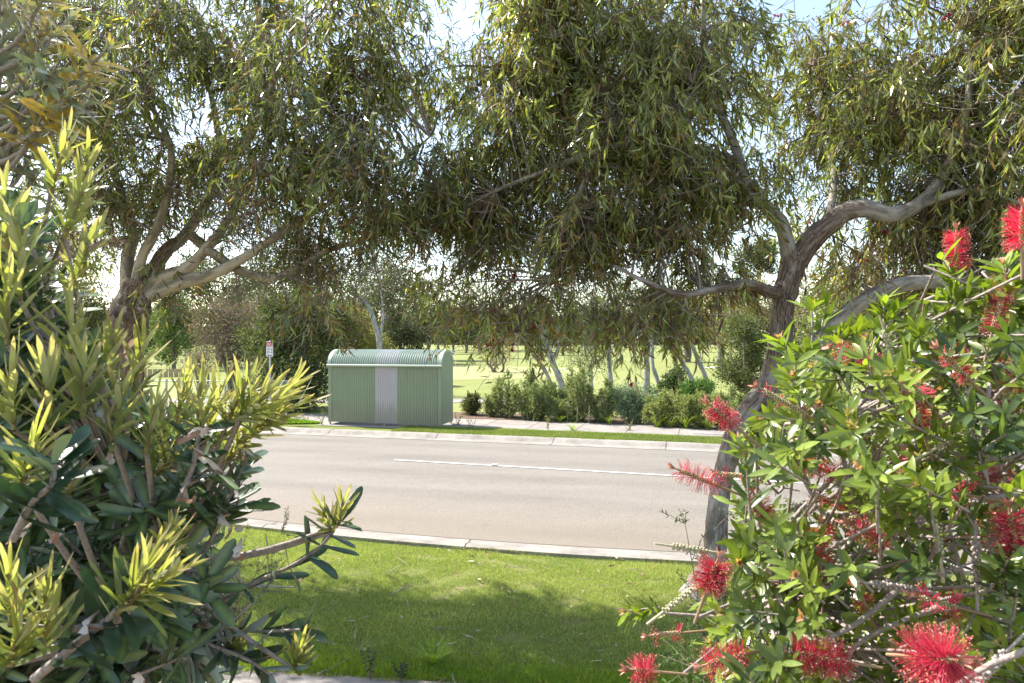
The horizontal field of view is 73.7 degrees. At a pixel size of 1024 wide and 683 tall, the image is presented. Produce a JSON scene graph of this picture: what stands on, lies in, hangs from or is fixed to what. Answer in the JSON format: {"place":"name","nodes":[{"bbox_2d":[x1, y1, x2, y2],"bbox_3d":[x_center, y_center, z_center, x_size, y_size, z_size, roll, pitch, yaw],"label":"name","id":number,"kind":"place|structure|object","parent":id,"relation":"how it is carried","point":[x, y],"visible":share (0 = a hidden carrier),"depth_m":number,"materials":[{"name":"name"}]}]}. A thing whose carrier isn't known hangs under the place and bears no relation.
{"place":"outdoors","nodes":[
{"label":"outdoors","id":0,"kind":"place"},
{"bbox_2d":[144,369,181,376],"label":"timber wall","id":1,"kind":"structure","parent":0,"point":[165,374],"depth_m":50.86,"materials":[{"name":"grey wood"}]},
{"bbox_2d":[160,670,450,682],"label":"footpath","id":2,"kind":"structure","parent":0,"point":[280,677],"depth_m":5.45,"materials":[{"name":"concrete"}]},
{"bbox_2d":[360,647,375,679],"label":"seedling","id":3,"kind":"object","parent":2,"relation":"on","point":[369,661],"visible":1,"depth_m":5.46,"materials":[{"name":"green plant"}]},
{"bbox_2d":[391,660,408,681],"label":"seedling","id":4,"kind":"object","parent":2,"relation":"on","point":[401,672],"visible":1,"depth_m":5.39,"materials":[{"name":"green plant"}]},
{"bbox_2d":[212,420,691,442],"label":"verge","id":5,"kind":"structure","parent":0,"point":[306,425],"depth_m":21.46,"materials":[{"name":"green plant"}]},
{"bbox_2d":[266,340,287,399],"bbox_3d":[-7.667,1.330,22.292,0.702,2.740,0.077,0,0,0],"label":"bus zone sign","id":6,"kind":"object","parent":5,"relation":"on","point":[269,350],"visible":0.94,"depth_m":22.26,"materials":[{"name":"silver metal"}]},
{"bbox_2d":[274,418,319,423],"bbox_3d":[-7.433,2.617,22.499,2.267,0.220,0.639,0,0,0],"label":"clover patch","id":7,"kind":"object","parent":5,"relation":"on","point":[300,421],"visible":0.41,"depth_m":22.35,"materials":[{"name":"green plant"}]},
{"bbox_2d":[404,425,682,436],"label":"grass strip","id":8,"kind":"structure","parent":5,"relation":"on","point":[486,428],"depth_m":20.23,"materials":[{"name":"green plant"}]},
{"bbox_2d":[392,425,963,448],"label":"verge grass","id":9,"kind":"structure","parent":5,"relation":"on","point":[675,438],"depth_m":19.49,"materials":[{"name":"green plant"}]},
{"bbox_2d":[0,0,1022,338],"label":"sky","id":10,"kind":"structure","parent":0,"point":[803,8],"materials":[{"name":"white"}]},
{"bbox_2d":[45,524,1023,682],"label":"lawn","id":11,"kind":"structure","parent":0,"point":[293,610],"depth_m":6.98,"materials":[{"name":"plant"}]},
{"bbox_2d":[0,0,522,563],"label":"gum tree","id":12,"kind":"object","parent":11,"relation":"on","point":[216,172],"visible":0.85,"depth_m":7.44,"materials":[{"name":"green plant"}]},
{"bbox_2d":[400,630,464,663],"bbox_3d":[-0.676,2.598,5.717,0.576,0.204,0.563,0,0,0],"label":"grass tussock","id":13,"kind":"object","parent":11,"relation":"on","point":[434,660],"depth_m":5.77,"materials":[{"name":"green plant"}]},
{"bbox_2d":[221,625,713,682],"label":"lawn edge grass","id":14,"kind":"structure","parent":11,"relation":"on","point":[355,667],"depth_m":5.56,"materials":[{"name":"green plant"}]},
{"bbox_2d":[224,540,729,682],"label":"fallen leaves","id":15,"kind":"object","parent":11,"relation":"on","point":[473,604],"depth_m":7.36,"materials":[{"name":"brown plant"}]},
{"bbox_2d":[367,0,1023,602],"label":"gum tree","id":16,"kind":"object","parent":11,"relation":"on","point":[561,86],"visible":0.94,"depth_m":7.14,"materials":[{"name":"green plant"}]},
{"bbox_2d":[153,403,963,425],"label":"fairway","id":17,"kind":"structure","parent":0,"point":[456,408],"depth_m":26.91,"materials":[{"name":"green plant"}]},
{"bbox_2d":[147,379,225,407],"bbox_3d":[-19.158,2.115,27.800,15.040,1.170,0.077,0,0,0],"label":"wire fence","id":18,"kind":"object","parent":17,"relation":"on","point":[165,381],"visible":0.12,"depth_m":27.80,"materials":[{"name":"silver metal"}]},
{"bbox_2d":[227,318,315,405],"bbox_3d":[-9.410,0.775,28.101,3.187,4.038,3.969,0,0,41],"label":"dark tree","id":19,"kind":"object","parent":17,"relation":"on","point":[248,346],"visible":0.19,"depth_m":27.26,"materials":[{"name":"green plant"}]},
{"bbox_2d":[236,281,349,412],"bbox_3d":[-8.277,0.027,27.110,4.132,5.579,4.988,0,0,0],"label":"dark tree","id":20,"kind":"object","parent":17,"relation":"on","point":[293,360],"visible":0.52,"depth_m":26.32,"materials":[{"name":"green plant"}]},
{"bbox_2d":[547,315,625,389],"bbox_3d":[3.238,0.555,29.893,3.624,4.338,3.339,0,0,0],"label":"bush","id":21,"kind":"object","parent":17,"relation":"on","point":[588,357],"visible":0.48,"depth_m":29.72,"materials":[{"name":"green plant"}]},
{"bbox_2d":[647,365,688,403],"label":"leafy bush","id":22,"kind":"object","parent":17,"relation":"on","point":[670,382],"visible":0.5,"depth_m":25.10,"materials":[{"name":"green plant"}]},
{"bbox_2d":[677,376,717,407],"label":"leafy bush","id":23,"kind":"object","parent":17,"relation":"on","point":[690,387],"visible":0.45,"depth_m":24.14,"materials":[{"name":"green plant"}]},
{"bbox_2d":[453,412,950,433],"bbox_3d":[28.000,2.685,16.674,66.998,0.070,2.100,0,0,16],"label":"garden bed","id":24,"kind":"object","parent":17,"relation":"on","point":[614,421],"visible":0.19,"depth_m":23.56,"materials":[{"name":"brown soil"}]},
{"bbox_2d":[459,392,483,414],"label":"shrub","id":25,"kind":"object","parent":24,"relation":"on","point":[469,403],"visible":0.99,"depth_m":24.65,"materials":[{"name":"green plant"}]},
{"bbox_2d":[481,393,498,416],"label":"garden shrub","id":26,"kind":"object","parent":24,"relation":"on","point":[487,407],"visible":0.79,"depth_m":24.16,"materials":[{"name":"green plant"}]},
{"bbox_2d":[488,369,518,417],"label":"garden shrub","id":27,"kind":"object","parent":24,"relation":"on","point":[499,393],"visible":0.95,"depth_m":23.90,"materials":[{"name":"green plant"}]},
{"bbox_2d":[513,367,536,419],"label":"garden shrub","id":28,"kind":"object","parent":24,"relation":"on","point":[523,397],"visible":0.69,"depth_m":23.58,"materials":[{"name":"green plant"}]},
{"bbox_2d":[526,378,554,420],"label":"garden shrub","id":29,"kind":"object","parent":24,"relation":"on","point":[538,398],"visible":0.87,"depth_m":23.14,"materials":[{"name":"green plant"}]},
{"bbox_2d":[555,415,567,421],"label":"grass tussock","id":30,"kind":"object","parent":24,"relation":"on","point":[559,419],"depth_m":22.73,"materials":[{"name":"green plant"}]},
{"bbox_2d":[543,376,583,420],"bbox_3d":[1.778,2.103,23.307,1.457,1.926,1.134,0,0,0],"label":"garden shrub","id":31,"kind":"object","parent":24,"relation":"on","point":[552,401],"visible":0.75,"depth_m":23.09,"materials":[{"name":"green plant"}]},
{"bbox_2d":[557,357,596,420],"bbox_3d":[2.215,1.777,23.011,1.409,2.579,1.348,0,0,0],"label":"garden shrub","id":32,"kind":"object","parent":24,"relation":"on","point":[576,390],"visible":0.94,"depth_m":22.82,"materials":[{"name":"green plant"}]},
{"bbox_2d":[584,377,617,421],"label":"garden shrub","id":33,"kind":"object","parent":24,"relation":"on","point":[605,406],"visible":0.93,"depth_m":22.55,"materials":[{"name":"green plant"}]},
{"bbox_2d":[601,415,614,424],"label":"grass tussock","id":34,"kind":"object","parent":24,"relation":"on","point":[608,421],"depth_m":22.12,"materials":[{"name":"green plant"}]},
{"bbox_2d":[603,376,662,423],"bbox_3d":[4.008,1.909,22.918,2.045,1.756,1.764,0,0,-16],"label":"round bush","id":35,"kind":"object","parent":24,"relation":"on","point":[631,407],"visible":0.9,"depth_m":22.50,"materials":[{"name":"green plant"}]},
{"bbox_2d":[639,413,670,426],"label":"grass tussock","id":36,"kind":"object","parent":24,"relation":"on","point":[657,425],"depth_m":21.43,"materials":[{"name":"green plant"}]},
{"bbox_2d":[642,386,677,426],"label":"garden shrub","id":37,"kind":"object","parent":24,"relation":"on","point":[657,409],"visible":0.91,"depth_m":21.65,"materials":[{"name":"green plant"}]},
{"bbox_2d":[662,416,676,426],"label":"grass tussock","id":38,"kind":"object","parent":24,"relation":"on","point":[671,424],"depth_m":21.35,"materials":[{"name":"green plant"}]},
{"bbox_2d":[666,387,699,427],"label":"garden shrub","id":39,"kind":"object","parent":24,"relation":"on","point":[677,404],"visible":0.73,"depth_m":21.34,"materials":[{"name":"green plant"}]},
{"bbox_2d":[666,412,700,427],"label":"grass tussock","id":40,"kind":"object","parent":24,"relation":"on","point":[686,424],"depth_m":21.08,"materials":[{"name":"green plant"}]},
{"bbox_2d":[684,390,718,428],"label":"garden shrub","id":41,"kind":"object","parent":24,"relation":"on","point":[692,406],"visible":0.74,"depth_m":21.23,"materials":[{"name":"green plant"}]},
{"bbox_2d":[697,420,716,429],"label":"grass tussock","id":42,"kind":"object","parent":24,"relation":"on","point":[709,426],"depth_m":20.87,"materials":[{"name":"green plant"}]},
{"bbox_2d":[707,390,736,429],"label":"garden shrub","id":43,"kind":"object","parent":24,"relation":"on","point":[721,394],"visible":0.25,"depth_m":20.89,"materials":[{"name":"green plant"}]},
{"bbox_2d":[724,384,751,412],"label":"garden shrub","id":44,"kind":"object","parent":24,"relation":"on","point":[733,402],"visible":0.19,"depth_m":20.84,"materials":[{"name":"green plant"}]},
{"bbox_2d":[153,399,966,402],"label":"golf path","id":45,"kind":"structure","parent":0,"point":[454,400],"depth_m":31.24,"materials":[{"name":"concrete"}]},
{"bbox_2d":[166,411,965,444],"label":"footpath","id":46,"kind":"structure","parent":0,"point":[607,427],"depth_m":21.64,"materials":[{"name":"concrete"}]},
{"bbox_2d":[316,422,462,427],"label":"shelter slab","id":47,"kind":"structure","parent":46,"relation":"on","point":[375,425],"depth_m":22.08,"materials":[{"name":"concrete"}]},
{"bbox_2d":[326,349,453,426],"bbox_3d":[-3.954,1.478,22.261,3.910,2.444,1.306,0,0,13],"label":"bus shelter","id":48,"kind":"object","parent":47,"relation":"on","point":[396,386],"visible":0.91,"depth_m":21.74,"materials":[{"name":"green metal"}]},
{"bbox_2d":[693,430,724,434],"bbox_3d":[5.957,2.688,20.103,1.200,0.012,0.750,0,0,16],"label":"pit lid","id":49,"kind":"object","parent":46,"relation":"on","point":[708,432],"visible":0.64,"depth_m":20.12,"materials":[{"name":"grey concrete"}]},
{"bbox_2d":[143,343,1006,398],"bbox_3d":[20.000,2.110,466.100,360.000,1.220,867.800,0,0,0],"label":"fairway grass","id":50,"kind":"structure","parent":0,"point":[461,387],"depth_m":63.44,"materials":[{"name":"green plant"}]},
{"bbox_2d":[62,266,119,335],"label":"backdrop tree","id":51,"kind":"object","parent":50,"relation":"on","point":[98,315],"visible":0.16,"depth_m":69.16,"materials":[{"name":"green plant"}]},
{"bbox_2d":[87,296,172,353],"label":"backdrop tree","id":52,"kind":"object","parent":50,"relation":"on","point":[149,344],"visible":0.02,"depth_m":79.58,"materials":[{"name":"green plant"}]},
{"bbox_2d":[105,305,184,354],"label":"backdrop tree","id":53,"kind":"object","parent":50,"relation":"on","point":[157,335],"visible":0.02,"depth_m":119.20,"materials":[{"name":"green plant"}]},
{"bbox_2d":[146,291,210,369],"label":"leafy tree","id":54,"kind":"object","parent":50,"relation":"on","point":[173,346],"visible":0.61,"depth_m":61.41,"materials":[{"name":"green plant"}]},
{"bbox_2d":[171,329,231,394],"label":"tree","id":55,"kind":"object","parent":50,"relation":"on","point":[199,358],"visible":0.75,"depth_m":33.88,"materials":[{"name":"green plant"}]},
{"bbox_2d":[168,242,269,366],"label":"pine tree","id":56,"kind":"object","parent":50,"relation":"on","point":[209,285],"visible":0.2,"depth_m":68.65,"materials":[{"name":"green plant"}]},
{"bbox_2d":[180,280,280,392],"bbox_3d":[-14.098,-0.357,35.988,6.062,6.325,4.924,0,0,31],"label":"tea tree","id":57,"kind":"object","parent":50,"relation":"on","point":[225,326],"visible":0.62,"depth_m":35.46,"materials":[{"name":"green plant"}]},
{"bbox_2d":[227,221,380,362],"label":"pine tree","id":58,"kind":"object","parent":50,"relation":"on","point":[265,283],"visible":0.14,"depth_m":65.24,"materials":[{"name":"green plant"}]},
{"bbox_2d":[301,297,365,367],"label":"olive tree","id":59,"kind":"object","parent":50,"relation":"on","point":[347,324],"visible":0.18,"depth_m":47.78,"materials":[{"name":"green plant"}]},
{"bbox_2d":[326,241,408,349],"bbox_3d":[-7.685,-1.890,36.266,5.425,9.237,3.579,0,0,32],"label":"paperbark tree","id":60,"kind":"object","parent":50,"relation":"on","point":[378,334],"visible":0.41,"depth_m":35.94,"materials":[{"name":"green plant"}]},
{"bbox_2d":[339,299,402,349],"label":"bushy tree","id":61,"kind":"object","parent":50,"relation":"on","point":[371,340],"visible":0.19,"depth_m":51.16,"materials":[{"name":"green plant"}]},
{"bbox_2d":[330,244,434,340],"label":"pine tree","id":62,"kind":"object","parent":50,"relation":"on","point":[388,300],"visible":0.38,"depth_m":76.44,"materials":[{"name":"green plant"}]},
{"bbox_2d":[376,303,432,349],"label":"bushy tree","id":63,"kind":"object","parent":50,"relation":"on","point":[409,331],"visible":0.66,"depth_m":41.61,"materials":[{"name":"green plant"}]},
{"bbox_2d":[384,273,457,349],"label":"gum tree","id":64,"kind":"object","parent":50,"relation":"on","point":[428,321],"visible":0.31,"depth_m":89.41,"materials":[{"name":"green plant"}]},
{"bbox_2d":[425,305,459,349],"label":"fairway tree","id":65,"kind":"object","parent":50,"relation":"on","point":[440,338],"visible":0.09,"depth_m":126.98,"materials":[{"name":"green plant"}]},
{"bbox_2d":[441,317,463,349],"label":"fairway tree","id":66,"kind":"object","parent":50,"relation":"on","point":[453,342],"visible":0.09,"depth_m":149.35,"materials":[{"name":"green plant"}]},
{"bbox_2d":[316,365,600,379],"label":"putting green","id":67,"kind":"object","parent":50,"relation":"on","point":[459,372],"visible":0.3,"depth_m":57.52,"materials":[{"name":"green plant"}]},
{"bbox_2d":[452,305,483,352],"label":"fairway tree","id":68,"kind":"object","parent":50,"relation":"on","point":[465,337],"visible":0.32,"depth_m":136.55,"materials":[{"name":"green plant"}]},
{"bbox_2d":[440,273,500,348],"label":"pine tree","id":69,"kind":"object","parent":50,"relation":"on","point":[479,293],"visible":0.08,"depth_m":173.87,"materials":[{"name":"green plant"}]},
{"bbox_2d":[468,328,521,371],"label":"thorny shrub","id":70,"kind":"object","parent":50,"relation":"on","point":[497,366],"visible":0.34,"depth_m":57.92,"materials":[{"name":"green plant"}]},
{"bbox_2d":[492,326,521,350],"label":"fairway tree","id":71,"kind":"object","parent":50,"relation":"on","point":[513,339],"visible":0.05,"depth_m":149.79,"materials":[{"name":"green plant"}]},
{"bbox_2d":[478,292,558,383],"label":"paperbark tree","id":72,"kind":"object","parent":50,"relation":"on","point":[547,375],"visible":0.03,"depth_m":33.93,"materials":[{"name":"plant"}]},
{"bbox_2d":[515,296,554,347],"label":"distant tree","id":73,"kind":"object","parent":50,"relation":"on","point":[537,324],"depth_m":168.83,"materials":[{"name":"green plant"}]},
{"bbox_2d":[474,287,605,389],"bbox_3d":[1.373,-0.175,33.515,7.221,5.882,4.103,0,0,0],"label":"paperbark tree","id":74,"kind":"object","parent":50,"relation":"on","point":[559,379],"visible":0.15,"depth_m":33.39,"materials":[{"name":"green plant"}]},
{"bbox_2d":[539,287,581,354],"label":"cypress","id":75,"kind":"object","parent":50,"relation":"on","point":[562,352],"visible":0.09,"depth_m":117.36,"materials":[{"name":"green plant"}]},
{"bbox_2d":[569,287,603,348],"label":"distant tree","id":76,"kind":"object","parent":50,"relation":"on","point":[589,304],"visible":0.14,"depth_m":189.14,"materials":[{"name":"green plant"}]},
{"bbox_2d":[548,262,639,383],"bbox_3d":[4.479,-0.773,34.562,4.434,6.996,5.551,0,0,18],"label":"paperbark tree","id":77,"kind":"object","parent":50,"relation":"on","point":[610,375],"visible":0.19,"depth_m":33.90,"materials":[{"name":"green plant"}]},
{"bbox_2d":[587,269,683,393],"bbox_3d":[6.548,-0.724,33.884,5.572,6.898,4.037,0,0,-23],"label":"paperbark tree","id":78,"kind":"object","parent":50,"relation":"on","point":[646,376],"visible":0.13,"depth_m":34.31,"materials":[{"name":"plant"}]},
{"bbox_2d":[602,296,670,390],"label":"paperbark tree","id":79,"kind":"object","parent":50,"relation":"on","point":[655,374],"visible":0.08,"depth_m":33.92,"materials":[{"name":"grey plant"}]},
{"bbox_2d":[638,296,714,394],"bbox_3d":[8.096,0.060,34.182,4.304,5.374,3.668,0,0,0],"label":"paperbark tree","id":80,"kind":"object","parent":50,"relation":"on","point":[704,374],"visible":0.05,"depth_m":33.92,"materials":[{"name":"plant"}]},
{"bbox_2d":[648,289,706,389],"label":"paperbark tree","id":81,"kind":"object","parent":50,"relation":"on","point":[689,375],"visible":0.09,"depth_m":33.91,"materials":[{"name":"plant"}]},
{"bbox_2d":[656,297,710,361],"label":"dark trunk tree","id":82,"kind":"object","parent":50,"relation":"on","point":[690,352],"visible":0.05,"depth_m":83.59,"materials":[{"name":"green plant"}]},
{"bbox_2d":[684,272,765,362],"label":"autumn gum","id":83,"kind":"object","parent":50,"relation":"on","point":[719,348],"visible":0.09,"depth_m":78.56,"materials":[{"name":"green plant"}]},
{"bbox_2d":[708,306,766,388],"bbox_3d":[12.922,0.294,38.036,4.102,4.943,3.323,0,0,0],"label":"bushy shrub","id":84,"kind":"object","parent":50,"relation":"on","point":[731,341],"visible":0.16,"depth_m":37.77,"materials":[{"name":"green plant"}]},
{"bbox_2d":[708,309,768,397],"bbox_3d":[10.488,0.624,30.550,3.400,4.271,2.787,0,0,0],"label":"bushy shrub","id":85,"kind":"object","parent":50,"relation":"on","point":[739,375],"visible":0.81,"depth_m":30.25,"materials":[{"name":"green plant"}]},
{"bbox_2d":[708,267,774,356],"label":"autumn gum","id":86,"kind":"object","parent":50,"relation":"on","point":[764,311],"visible":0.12,"depth_m":61.43,"materials":[{"name":"green plant"}]},
{"bbox_2d":[728,234,779,361],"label":"umbrella pine","id":87,"kind":"object","parent":50,"relation":"on","point":[762,258],"visible":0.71,"depth_m":69.43,"materials":[{"name":"green plant"}]},
{"bbox_2d":[759,247,883,356],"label":"pale gum","id":88,"kind":"object","parent":50,"relation":"on","point":[802,310],"visible":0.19,"depth_m":51.72,"materials":[{"name":"green plant"}]},
{"bbox_2d":[782,331,867,394],"bbox_3d":[14.991,0.881,33.797,6.161,4.023,4.708,0,0,-12],"label":"understory shrub","id":89,"kind":"object","parent":50,"relation":"on","point":[859,383],"visible":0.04,"depth_m":33.42,"materials":[{"name":"green plant"}]},
{"bbox_2d":[835,277,929,372],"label":"backdrop tree","id":90,"kind":"object","parent":50,"relation":"on","point":[910,305],"visible":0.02,"depth_m":53.55,"materials":[{"name":"green plant"}]},
{"bbox_2d":[929,267,1023,355],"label":"backdrop tree","id":91,"kind":"object","parent":50,"relation":"on","point":[979,338],"visible":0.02,"depth_m":53.83,"materials":[{"name":"green plant"}]},
{"bbox_2d":[170,430,1023,562],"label":"road","id":92,"kind":"structure","parent":0,"point":[574,507],"depth_m":12.76,"materials":[{"name":"grey asphalt"}]},
{"bbox_2d":[241,517,970,561],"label":"gutter joint","id":93,"kind":"object","parent":92,"relation":"on","point":[491,540],"visible":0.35,"depth_m":9.42,"materials":[{"name":"grey concrete"}]},
{"bbox_2d":[395,459,888,487],"bbox_3d":[3.930,2.766,13.906,14.000,0.001,0.075,0,0,17],"label":"lane line","id":94,"kind":"object","parent":92,"relation":"on","point":[571,469],"visible":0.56,"depth_m":14.75,"materials":[{"name":"paint"}]},
{"label":"ground","id":95,"kind":"structure","parent":0,"visible":0},
{"bbox_2d":[90,300,898,344],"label":"wood","id":96,"kind":"object","parent":95,"relation":"on","point":[797,307],"visible":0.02,"depth_m":363.79,"materials":[{"name":"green plant"}]},
{"bbox_2d":[192,424,1018,464],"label":"kerb","id":97,"kind":"structure","parent":95,"relation":"on","point":[651,445],"depth_m":19.16,"materials":[{"name":"concrete"}]},
{"bbox_2d":[240,425,698,556],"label":"kerb joints","id":98,"kind":"object","parent":97,"relation":"on","point":[470,539],"visible":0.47,"depth_m":17.96,"materials":[{"name":"grey concrete"}]},
{"bbox_2d":[390,430,893,450],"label":"kerb grass","id":99,"kind":"structure","parent":97,"relation":"on","point":[442,432],"depth_m":19.57,"materials":[{"name":"green plant"}]},
{"bbox_2d":[232,518,984,574],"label":"kerb","id":100,"kind":"structure","parent":95,"relation":"on","point":[531,549],"depth_m":9.06,"materials":[{"name":"concrete"}]},
{"bbox_2d":[230,524,690,562],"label":"kerb edge grass","id":101,"kind":"structure","parent":100,"relation":"on","point":[480,547],"depth_m":8.86,"materials":[{"name":"green plant"}]},
{"label":"garden soil","id":102,"kind":"structure","parent":0,"visible":0},
{"bbox_2d":[0,0,130,248],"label":"banksia tree","id":103,"kind":"object","parent":102,"relation":"on","point":[14,147],"visible":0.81,"depth_m":2.43,"materials":[{"name":"green plant"}]},
{"bbox_2d":[0,106,362,682],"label":"banksia shrub","id":104,"kind":"object","parent":102,"relation":"on","point":[153,497],"visible":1,"depth_m":1.38,"materials":[{"name":"green plant"}]},
{"bbox_2d":[127,506,299,682],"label":"fine leaf shrub","id":105,"kind":"object","parent":102,"relation":"on","point":[233,609],"visible":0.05,"depth_m":5.33,"materials":[{"name":"green plant"}]},
{"bbox_2d":[656,617,853,682],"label":"fine leaf shrub","id":106,"kind":"object","parent":102,"relation":"on","point":[684,680],"visible":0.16,"depth_m":3.41,"materials":[{"name":"green plant"}]},
{"bbox_2d":[617,196,1023,682],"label":"bottlebrush shrub","id":107,"kind":"object","parent":102,"relation":"on","point":[892,628],"visible":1,"depth_m":1.40,"materials":[{"name":"green plant"}]},
{"bbox_2d":[661,478,984,682],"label":"fine leaf shrub","id":108,"kind":"object","parent":102,"relation":"on","point":[699,626],"visible":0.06,"depth_m":3.92,"materials":[{"name":"green plant"}]}
]}

